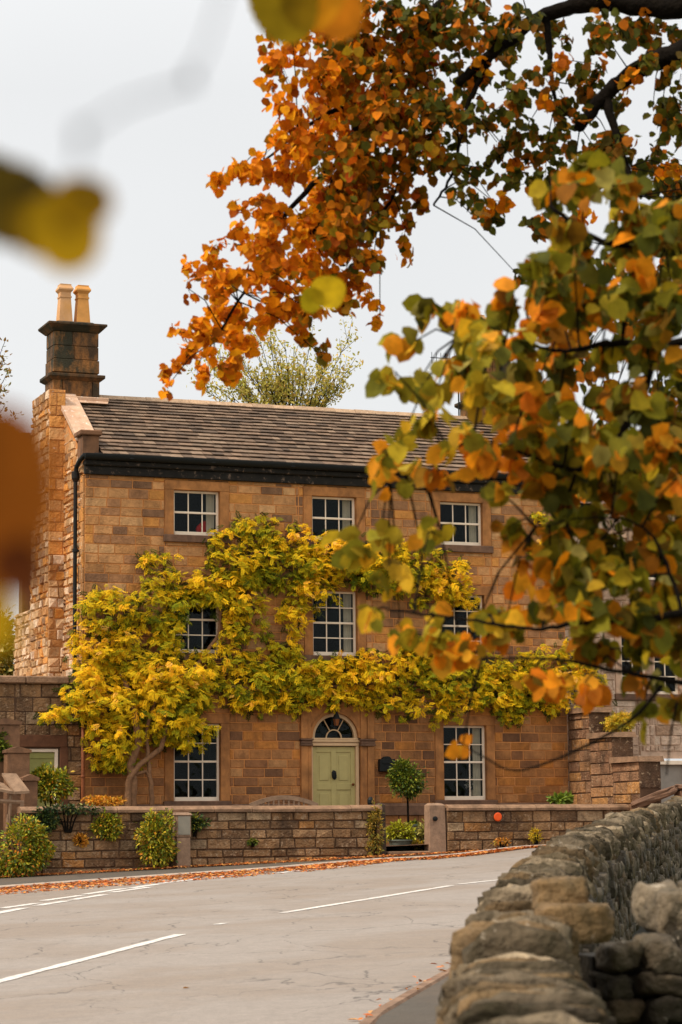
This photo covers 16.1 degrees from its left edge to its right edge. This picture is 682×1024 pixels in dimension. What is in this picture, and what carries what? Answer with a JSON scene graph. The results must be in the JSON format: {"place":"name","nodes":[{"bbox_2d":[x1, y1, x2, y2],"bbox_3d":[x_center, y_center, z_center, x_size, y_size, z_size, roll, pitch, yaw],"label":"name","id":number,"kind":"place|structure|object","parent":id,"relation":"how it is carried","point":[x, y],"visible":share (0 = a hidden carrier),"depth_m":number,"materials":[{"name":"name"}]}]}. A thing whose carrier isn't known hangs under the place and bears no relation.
{"place":"outdoors","nodes":[
{"label":"outdoors","id":0,"kind":"place"},
{"bbox_2d":[0,154,113,273],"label":"leafy twig","id":1,"kind":"object","parent":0,"point":[58,227],"visible":1,"depth_m":0.87,"materials":[{"name":"yellow plant"}]},
{"bbox_2d":[72,0,221,185],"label":"bare twig","id":2,"kind":"object","parent":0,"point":[81,130],"visible":1,"depth_m":0.66,"materials":[{"name":"grey wood"}]},
{"bbox_2d":[0,854,442,884],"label":"pavement","id":3,"kind":"structure","parent":0,"point":[32,879],"depth_m":44.43,"materials":[{"name":"concrete"}]},
{"bbox_2d":[0,813,57,877],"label":"shrub","id":4,"kind":"object","parent":3,"relation":"on","point":[35,847],"visible":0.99,"depth_m":45.78,"materials":[{"name":"green plant"}]},
{"bbox_2d":[133,808,180,869],"bbox_3d":[-3.581,6.370,46.920,1.016,1.265,0.674,2,-8,-21],"label":"shrub","id":5,"kind":"object","parent":3,"relation":"on","point":[158,853],"visible":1,"depth_m":46.83,"materials":[{"name":"green plant"}]},
{"bbox_2d":[172,812,191,868],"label":"wall pier","id":6,"kind":"structure","parent":3,"relation":"on","point":[182,827],"depth_m":47.15,"materials":[{"name":"beige stone"}]},
{"bbox_2d":[1,850,478,876],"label":"fallen leaves","id":7,"kind":"object","parent":3,"relation":"on","point":[208,865],"visible":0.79,"depth_m":47.48,"materials":[{"name":"orange plant"}]},
{"bbox_2d":[386,851,429,856],"bbox_3d":[1.319,7.061,49.214,0.920,0.300,0.400,2,-8,-21],"label":"gate step","id":8,"kind":"object","parent":3,"relation":"on","point":[398,852],"visible":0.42,"depth_m":49.01,"materials":[{"name":"stone"}]},
{"bbox_2d":[490,837,510,847],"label":"wall plant","id":9,"kind":"object","parent":3,"relation":"on","point":[500,843],"depth_m":49.65,"materials":[{"name":"orange plant"}]},
{"bbox_2d":[528,828,543,844],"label":"wall plant","id":10,"kind":"object","parent":3,"relation":"on","point":[534,837],"depth_m":49.97,"materials":[{"name":"yellow plant"}]},
{"bbox_2d":[0,848,535,1023],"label":"road","id":11,"kind":"structure","parent":0,"point":[257,957],"depth_m":23.54,"materials":[{"name":"grey asphalt"}]},
{"bbox_2d":[0,908,24,912],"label":"road marking","id":12,"kind":"object","parent":11,"relation":"on","point":[10,910],"visible":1,"depth_m":31.97,"materials":[{"name":"white paint"}]},
{"bbox_2d":[1,903,37,907],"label":"road marking","id":13,"kind":"object","parent":11,"relation":"on","point":[19,905],"visible":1,"depth_m":33.25,"materials":[{"name":"white paint"}]},
{"bbox_2d":[33,900,72,905],"bbox_3d":[-4.017,5.439,33.596,0.186,0.038,1.137,-3,-8,15],"label":"road marking","id":14,"kind":"object","parent":11,"relation":"on","point":[51,903],"visible":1,"depth_m":33.53,"materials":[{"name":"white paint"}]},
{"bbox_2d":[39,895,83,900],"bbox_3d":[-4.050,5.605,35.081,0.187,0.045,1.317,-3,-8,18],"label":"road marking","id":15,"kind":"object","parent":11,"relation":"on","point":[61,898],"visible":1,"depth_m":35.01,"materials":[{"name":"white paint"}]},
{"bbox_2d":[68,894,108,899],"bbox_3d":[-3.659,5.585,35.040,0.188,0.044,1.360,-3,-8,15],"label":"road marking","id":16,"kind":"object","parent":11,"relation":"on","point":[88,896],"visible":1,"depth_m":35.10,"materials":[{"name":"white paint"}]},
{"bbox_2d":[0,934,184,982],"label":"road marking","id":17,"kind":"object","parent":11,"relation":"on","point":[79,960],"visible":1,"depth_m":22.20,"materials":[{"name":"white paint"}]},
{"bbox_2d":[85,888,127,893],"bbox_3d":[-3.603,5.772,36.755,0.187,0.052,1.589,-3,-8,17],"label":"road marking","id":18,"kind":"object","parent":11,"relation":"on","point":[105,891],"visible":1,"depth_m":36.75,"materials":[{"name":"white paint"}]},
{"bbox_2d":[113,887,149,891],"bbox_3d":[-3.224,5.782,36.977,0.188,0.049,1.465,-3,-8,18],"label":"road marking","id":19,"kind":"object","parent":11,"relation":"on","point":[131,889],"visible":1,"depth_m":37.03,"materials":[{"name":"white paint"}]},
{"bbox_2d":[130,883,165,887],"bbox_3d":[-3.087,5.912,38.202,0.188,0.043,1.286,-3,-8,17],"label":"road marking","id":20,"kind":"object","parent":11,"relation":"on","point":[144,885],"visible":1,"depth_m":38.22,"materials":[{"name":"white paint"}]},
{"bbox_2d":[0,845,538,894],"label":"fallen leaves","id":21,"kind":"object","parent":11,"relation":"on","point":[209,875],"visible":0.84,"depth_m":41.36,"materials":[{"name":"orange plant"}]},
{"bbox_2d":[0,844,545,888],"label":"kerb","id":22,"kind":"structure","parent":11,"relation":"on","point":[170,874],"depth_m":42.27,"materials":[{"name":"stone"}]},
{"bbox_2d":[183,962,449,1021],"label":"fallen leaves","id":23,"kind":"object","parent":11,"relation":"on","point":[367,1014],"visible":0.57,"depth_m":17.01,"materials":[{"name":"orange plant"}]},
{"bbox_2d":[280,885,453,912],"bbox_3d":[0.423,4.999,31.282,0.153,0.191,5.753,-4,-8,23],"label":"road marking","id":24,"kind":"object","parent":11,"relation":"on","point":[363,899],"visible":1,"depth_m":30.95,"materials":[{"name":"white paint"}]},
{"bbox_2d":[359,968,449,1023],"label":"kerb","id":25,"kind":"structure","parent":11,"relation":"on","point":[378,1012],"depth_m":16.50,"materials":[{"name":"brown stone"}]},
{"bbox_2d":[247,0,363,43],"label":"leafy twig","id":26,"kind":"object","parent":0,"point":[286,21],"visible":1,"depth_m":2.70,"materials":[{"name":"yellow plant"}]},
{"bbox_2d":[300,185,370,312],"bbox_3d":[0.003,-0.624,5.655,0.198,0.329,0.067,4,-9,-30],"label":"leafy twig","id":27,"kind":"object","parent":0,"point":[326,292],"visible":1,"depth_m":5.61,"materials":[{"name":"yellow plant"}]},
{"bbox_2d":[0,0,681,760],"label":"sky","id":28,"kind":"structure","parent":0,"point":[65,64],"materials":[{"name":"white"}]},
{"bbox_2d":[386,843,425,846],"bbox_3d":[-2.692,7.532,53.862,52.000,1.949,11.700,2,-8,-21],"label":"garden","id":29,"kind":"object","parent":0,"point":[404,845],"depth_m":49.83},
{"bbox_2d":[0,728,12,761],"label":"shrub","id":30,"kind":"object","parent":29,"relation":"on","point":[4,746],"visible":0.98,"depth_m":48.10,"materials":[{"name":"green plant"}]},
{"bbox_2d":[0,635,14,675],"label":"garden tree","id":31,"kind":"object","parent":29,"relation":"on","point":[7,658],"visible":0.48,"depth_m":57.40,"materials":[{"name":"yellow plant"}]},
{"bbox_2d":[0,718,21,874],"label":"stone pier","id":32,"kind":"structure","parent":29,"relation":"on","point":[11,727],"depth_m":48.20,"materials":[{"name":"stone"}]},
{"bbox_2d":[0,773,29,828],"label":"wooden lychframe","id":33,"kind":"object","parent":29,"relation":"on","point":[16,784],"visible":0.75,"depth_m":46.60,"materials":[{"name":"brown wood"}]},
{"bbox_2d":[2,746,31,877],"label":"stone pier","id":34,"kind":"structure","parent":29,"relation":"on","point":[17,760],"depth_m":47.78,"materials":[{"name":"stone"}]},
{"bbox_2d":[20,774,39,806],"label":"stone pier","id":35,"kind":"structure","parent":29,"relation":"on","point":[30,781],"depth_m":47.22,"materials":[{"name":"stone"}]},
{"bbox_2d":[0,675,83,806],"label":"side wall","id":36,"kind":"structure","parent":29,"relation":"on","point":[24,699],"depth_m":49.55,"materials":[{"name":"stone"}]},
{"bbox_2d":[30,752,53,806],"bbox_3d":[-6.166,6.080,49.385,0.600,2.330,0.045,2,-8,-21],"label":"door","id":37,"kind":"structure","parent":36,"relation":"in","point":[36,758],"depth_m":49.49,"materials":[{"name":"green wood"}]},
{"bbox_2d":[30,761,78,806],"bbox_3d":[-5.753,6.013,48.169,1.010,2.069,0.760,7,-11,-45],"label":"shrub","id":38,"kind":"object","parent":29,"relation":"on","point":[47,775],"visible":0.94,"depth_m":48.15,"materials":[{"name":"green plant"}]},
{"bbox_2d":[80,794,126,805],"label":"flowering plant","id":39,"kind":"object","parent":29,"relation":"on","point":[115,801],"visible":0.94,"depth_m":47.60,"materials":[{"name":"orange plant"}]},
{"bbox_2d":[249,795,317,805],"bbox_3d":[-1.089,6.385,49.251,1.510,1.220,0.530,2,-8,-21],"label":"garden bench","id":40,"kind":"object","parent":29,"relation":"on","point":[283,798],"visible":0.36,"depth_m":49.51,"materials":[{"name":"brown wood"}]},
{"bbox_2d":[13,283,568,850],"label":"stone house","id":41,"kind":"structure","parent":29,"relation":"on","point":[139,475],"depth_m":52.23,"materials":[{"name":"stone"}]},
{"bbox_2d":[163,576,229,660],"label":"window","id":42,"kind":"structure","parent":41,"relation":"in","point":[204,629],"depth_m":52.68,"materials":[{"name":"stone"}]},
{"bbox_2d":[163,480,230,543],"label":"window","id":43,"kind":"structure","parent":41,"relation":"in","point":[185,508],"depth_m":51.53,"materials":[{"name":"stone"}]},
{"bbox_2d":[163,714,231,805],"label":"window","id":44,"kind":"structure","parent":41,"relation":"in","point":[192,779],"depth_m":50.90,"materials":[{"name":"stone"}]},
{"bbox_2d":[196,521,205,531],"bbox_3d":[-2.922,0.377,51.672,0.372,0.334,0.105,-38,7,-21],"label":"cushion","id":45,"kind":"object","parent":41,"relation":"in","point":[198,528],"visible":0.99,"depth_m":51.61,"materials":[{"name":"red fabric"}]},
{"bbox_2d":[32,510,617,805],"bbox_3d":[0.132,3.031,51.438,13.473,6.746,1.698,2,-8,-21],"label":"wisteria","id":46,"kind":"object","parent":41,"relation":"attached to","point":[240,580],"visible":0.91,"depth_m":51.10,"materials":[{"name":"yellow plant"}]},
{"bbox_2d":[302,486,366,546],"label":"window","id":47,"kind":"structure","parent":41,"relation":"in","point":[321,511],"depth_m":52.68,"materials":[{"name":"stone"}]},
{"bbox_2d":[303,581,368,663],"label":"window","id":48,"kind":"structure","parent":41,"relation":"in","point":[340,631],"depth_m":52.45,"materials":[{"name":"stone"}]},
{"bbox_2d":[333,712,339,726],"bbox_3d":[-0.100,4.385,51.741,0.169,0.440,0.204,0,-8,-1],"label":"door lantern","id":49,"kind":"object","parent":41,"relation":"attached to","point":[336,719],"depth_m":51.67,"materials":[{"name":"black metal"}]},
{"bbox_2d":[299,698,375,805],"bbox_3d":[-0.230,5.797,52.103,1.740,3.500,1.065,2,-8,-21],"label":"doorway","id":50,"kind":"structure","parent":41,"relation":"in","point":[337,772],"depth_m":51.88,"materials":[{"name":"green paint"}]},
{"bbox_2d":[378,756,394,771],"bbox_3d":[0.988,5.433,52.070,0.360,0.330,0.155,2,-8,-21],"label":"wall mailbox","id":51,"kind":"object","parent":41,"relation":"attached to","point":[384,764],"depth_m":52.00,"materials":[{"name":"black metal"}]},
{"bbox_2d":[430,352,459,415],"bbox_3d":[2.572,-2.970,56.650,1.000,1.530,0.034,2,-8,-21],"label":"tv aerial","id":52,"kind":"object","parent":41,"relation":"attached to","point":[436,357],"visible":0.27,"depth_m":56.64,"materials":[{"name":"black metal"}]},
{"bbox_2d":[431,492,493,553],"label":"window","id":53,"kind":"structure","parent":41,"relation":"in","point":[471,520],"depth_m":53.74,"materials":[{"name":"stone"}]},
{"bbox_2d":[433,586,495,665],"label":"window","id":54,"kind":"structure","parent":41,"relation":"in","point":[450,625],"depth_m":53.57,"materials":[{"name":"stone"}]},
{"bbox_2d":[434,716,497,804],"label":"window","id":55,"kind":"structure","parent":41,"relation":"in","point":[451,776],"depth_m":53.07,"materials":[{"name":"stone"}]},
{"bbox_2d":[465,776,472,795],"bbox_3d":[2.906,6.047,53.211,0.391,0.519,0.252,2,-8,-21],"label":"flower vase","id":56,"kind":"object","parent":41,"relation":"in","point":[468,785],"visible":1,"depth_m":53.16,"materials":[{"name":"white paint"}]},
{"bbox_2d":[367,797,373,804],"bbox_3d":[0.611,6.436,49.620,0.130,1.160,0.130,2,-8,-21],"label":"gate bollard","id":57,"kind":"object","parent":29,"relation":"on","point":[369,800],"visible":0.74,"depth_m":49.63,"materials":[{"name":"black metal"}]},
{"bbox_2d":[376,803,385,856],"bbox_3d":[0.799,6.492,49.123,0.110,1.146,0.360,2,-8,-21],"label":"gate post","id":58,"kind":"object","parent":29,"relation":"on","point":[384,826],"visible":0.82,"depth_m":48.98,"materials":[{"name":"stone"}]},
{"bbox_2d":[386,818,416,849],"bbox_3d":[1.197,6.719,50.365,0.794,0.667,0.564,1,-8,-11],"label":"planter","id":59,"kind":"object","parent":29,"relation":"on","point":[398,832],"visible":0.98,"depth_m":50.22,"materials":[{"name":"metal"}]},
{"bbox_2d":[385,755,430,850],"bbox_3d":[1.391,6.200,51.341,0.944,2.071,0.853,5,-10,-37],"label":"topiary tree","id":60,"kind":"object","parent":29,"relation":"on","point":[407,780],"visible":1,"depth_m":51.31,"materials":[{"name":"green plant"}]},
{"bbox_2d":[410,820,420,838],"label":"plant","id":61,"kind":"object","parent":29,"relation":"on","point":[416,823],"visible":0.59,"depth_m":51.08,"materials":[{"name":"plant"}]},
{"bbox_2d":[409,839,423,850],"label":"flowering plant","id":62,"kind":"object","parent":29,"relation":"on","point":[417,847],"visible":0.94,"depth_m":50.22,"materials":[{"name":"green plant"}]},
{"bbox_2d":[414,819,423,849],"bbox_3d":[1.836,6.756,50.475,0.681,0.704,0.533,2,-8,-21],"label":"planter","id":63,"kind":"object","parent":29,"relation":"on","point":[420,834],"visible":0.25,"depth_m":50.39,"materials":[{"name":"metal"}]},
{"bbox_2d":[424,803,445,854],"bbox_3d":[1.939,6.518,49.530,0.360,1.091,0.360,2,-8,-21],"label":"gate post","id":64,"kind":"object","parent":29,"relation":"on","point":[434,829],"visible":0.96,"depth_m":49.44,"materials":[{"name":"brown stone"}]},
{"bbox_2d":[545,790,574,803],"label":"flowering plant","id":65,"kind":"object","parent":29,"relation":"on","point":[566,797],"visible":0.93,"depth_m":51.09,"materials":[{"name":"green plant"}]},
{"bbox_2d":[565,707,663,810],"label":"stepped wall","id":66,"kind":"structure","parent":29,"relation":"on","point":[611,769],"depth_m":52.15,"materials":[{"name":"stone"}]},
{"bbox_2d":[600,710,636,731],"bbox_3d":[6.079,4.612,52.868,0.916,0.626,0.602,2,-8,-21],"label":"flowering plant","id":67,"kind":"object","parent":66,"relation":"on","point":[614,721],"visible":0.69,"depth_m":52.77,"materials":[{"name":"yellow plant"}]},
{"bbox_2d":[630,784,681,808],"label":"stone slab","id":68,"kind":"structure","parent":66,"relation":"on","point":[674,790],"depth_m":50.27,"materials":[{"name":"brown stone"}]},
{"bbox_2d":[565,494,681,802],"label":"neighbour cottage","id":69,"kind":"structure","parent":29,"relation":"on","point":[657,737],"depth_m":55.22,"materials":[{"name":"stone"}]},
{"bbox_2d":[607,530,632,546],"bbox_3d":[6.151,1.112,55.817,0.920,1.350,0.882,2,-8,-21],"label":"window","id":70,"kind":"structure","parent":69,"relation":"in","point":[630,533],"depth_m":55.60,"materials":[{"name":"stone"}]},
{"bbox_2d":[614,637,652,700],"bbox_3d":[6.556,3.469,55.626,1.040,1.880,0.930,2,-8,-21],"label":"window","id":71,"kind":"structure","parent":69,"relation":"in","point":[618,696],"depth_m":55.10,"materials":[{"name":"stone"}]},
{"bbox_2d":[649,576,654,585],"bbox_3d":[7.210,1.153,56.198,1.050,1.350,0.930,2,-8,-21],"label":"window","id":72,"kind":"structure","parent":69,"relation":"in","point":[651,578],"depth_m":55.63,"materials":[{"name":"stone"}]},
{"bbox_2d":[649,626,681,700],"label":"window","id":73,"kind":"structure","parent":69,"relation":"in","point":[665,670],"depth_m":56.02,"materials":[{"name":"wood"}]},
{"bbox_2d":[660,765,681,802],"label":"door","id":74,"kind":"structure","parent":69,"relation":"in","point":[673,777],"depth_m":55.25,"materials":[{"name":"grey paint"}]},
{"bbox_2d":[375,976,448,1023],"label":"pavement","id":75,"kind":"structure","parent":0,"point":[420,1008],"depth_m":15.68,"materials":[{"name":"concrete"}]},
{"bbox_3d":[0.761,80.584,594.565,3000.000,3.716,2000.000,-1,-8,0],"label":"ground","id":76,"kind":"structure","parent":0,"visible":0},
{"bbox_2d":[0,337,11,403],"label":"side tree","id":77,"kind":"object","parent":76,"relation":"on","point":[5,370],"visible":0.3,"depth_m":62.86,"materials":[{"name":"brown plant"}]},
{"bbox_2d":[0,404,60,649],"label":"leafy twig","id":78,"kind":"object","parent":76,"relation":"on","point":[30,481],"visible":1,"depth_m":0.73,"materials":[{"name":"orange plant"}]},
{"bbox_2d":[16,805,382,876],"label":"garden wall","id":79,"kind":"structure","parent":76,"relation":"on","point":[282,833],"depth_m":47.79,"materials":[{"name":"stone"}]},
{"bbox_2d":[29,806,62,837],"bbox_3d":[-5.713,5.956,46.413,0.755,0.632,0.302,2,-8,-21],"label":"ivy","id":80,"kind":"object","parent":79,"relation":"attached to","point":[48,820],"visible":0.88,"depth_m":46.40,"materials":[{"name":"green plant"}]},
{"bbox_2d":[32,801,106,832],"bbox_3d":[-5.234,5.881,46.565,1.508,0.613,0.249,2,-8,-21],"label":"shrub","id":81,"kind":"object","parent":79,"relation":"attached to","point":[67,828],"visible":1,"depth_m":46.56,"materials":[{"name":"green plant"}]},
{"bbox_2d":[72,832,88,847],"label":"wall plant","id":82,"kind":"object","parent":79,"relation":"attached to","point":[82,840],"depth_m":46.62,"materials":[{"name":"orange plant"}]},
{"bbox_2d":[85,808,124,841],"bbox_3d":[-4.562,6.063,46.838,0.816,0.682,0.337,2,-8,-21],"label":"wall plant","id":83,"kind":"object","parent":79,"relation":"attached to","point":[106,830],"depth_m":46.81,"materials":[{"name":"green plant"}]},
{"bbox_2d":[190,811,211,836],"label":"wall plant","id":84,"kind":"object","parent":79,"relation":"attached to","point":[195,825],"depth_m":47.47,"materials":[{"name":"green plant"}]},
{"bbox_2d":[246,838,258,846],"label":"wall plant","id":85,"kind":"object","parent":79,"relation":"attached to","point":[253,843],"depth_m":47.84,"materials":[{"name":"green plant"}]},
{"bbox_2d":[365,798,384,856],"bbox_3d":[0.681,6.381,48.839,0.465,1.197,0.243,2,-8,-21],"label":"ivy","id":86,"kind":"object","parent":79,"relation":"attached to","point":[374,842],"visible":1,"depth_m":48.80,"materials":[{"name":"green plant"}]},
{"bbox_2d":[186,308,363,407],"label":"sparse tree","id":87,"kind":"object","parent":76,"relation":"on","point":[282,387],"visible":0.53,"depth_m":66.84,"materials":[{"name":"green plant"}]},
{"bbox_2d":[157,0,681,557],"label":"autumn tree","id":88,"kind":"object","parent":76,"relation":"on","point":[353,114],"visible":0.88,"depth_m":13.46,"materials":[{"name":"orange plant"}]},
{"bbox_2d":[321,149,681,774],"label":"lime tree","id":89,"kind":"object","parent":76,"relation":"on","point":[612,458],"visible":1,"depth_m":6.83,"materials":[{"name":"green plant"}]},
{"bbox_2d":[445,804,629,853],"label":"garden wall","id":90,"kind":"structure","parent":76,"relation":"on","point":[474,827],"depth_m":50.00,"materials":[{"name":"stone"}]},
{"bbox_2d":[494,812,501,820],"bbox_3d":[3.237,6.292,49.859,0.180,0.180,0.035,2,-8,-21],"label":"reflector disc","id":91,"kind":"object","parent":90,"relation":"attached to","point":[497,816],"visible":1,"depth_m":49.84,"materials":[{"name":"orange plastic"}]},
{"bbox_2d":[435,796,681,1023],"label":"drystone wall","id":92,"kind":"structure","parent":76,"relation":"on","point":[515,959],"depth_m":7.32,"materials":[{"name":"stone"}]},
{"bbox_2d":[530,876,589,911],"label":"stone block","id":93,"kind":"structure","parent":92,"relation":"on","point":[568,889],"depth_m":7.71,"materials":[{"name":"beige stone"}]},
{"bbox_2d":[533,901,613,943],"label":"stone block","id":94,"kind":"structure","parent":92,"relation":"on","point":[593,923],"depth_m":7.55,"materials":[{"name":"beige stone"}]},
{"bbox_2d":[578,879,681,1023],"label":"cross wall","id":95,"kind":"structure","parent":76,"relation":"on","point":[637,979],"depth_m":7.81,"materials":[{"name":"stone"}]}
]}

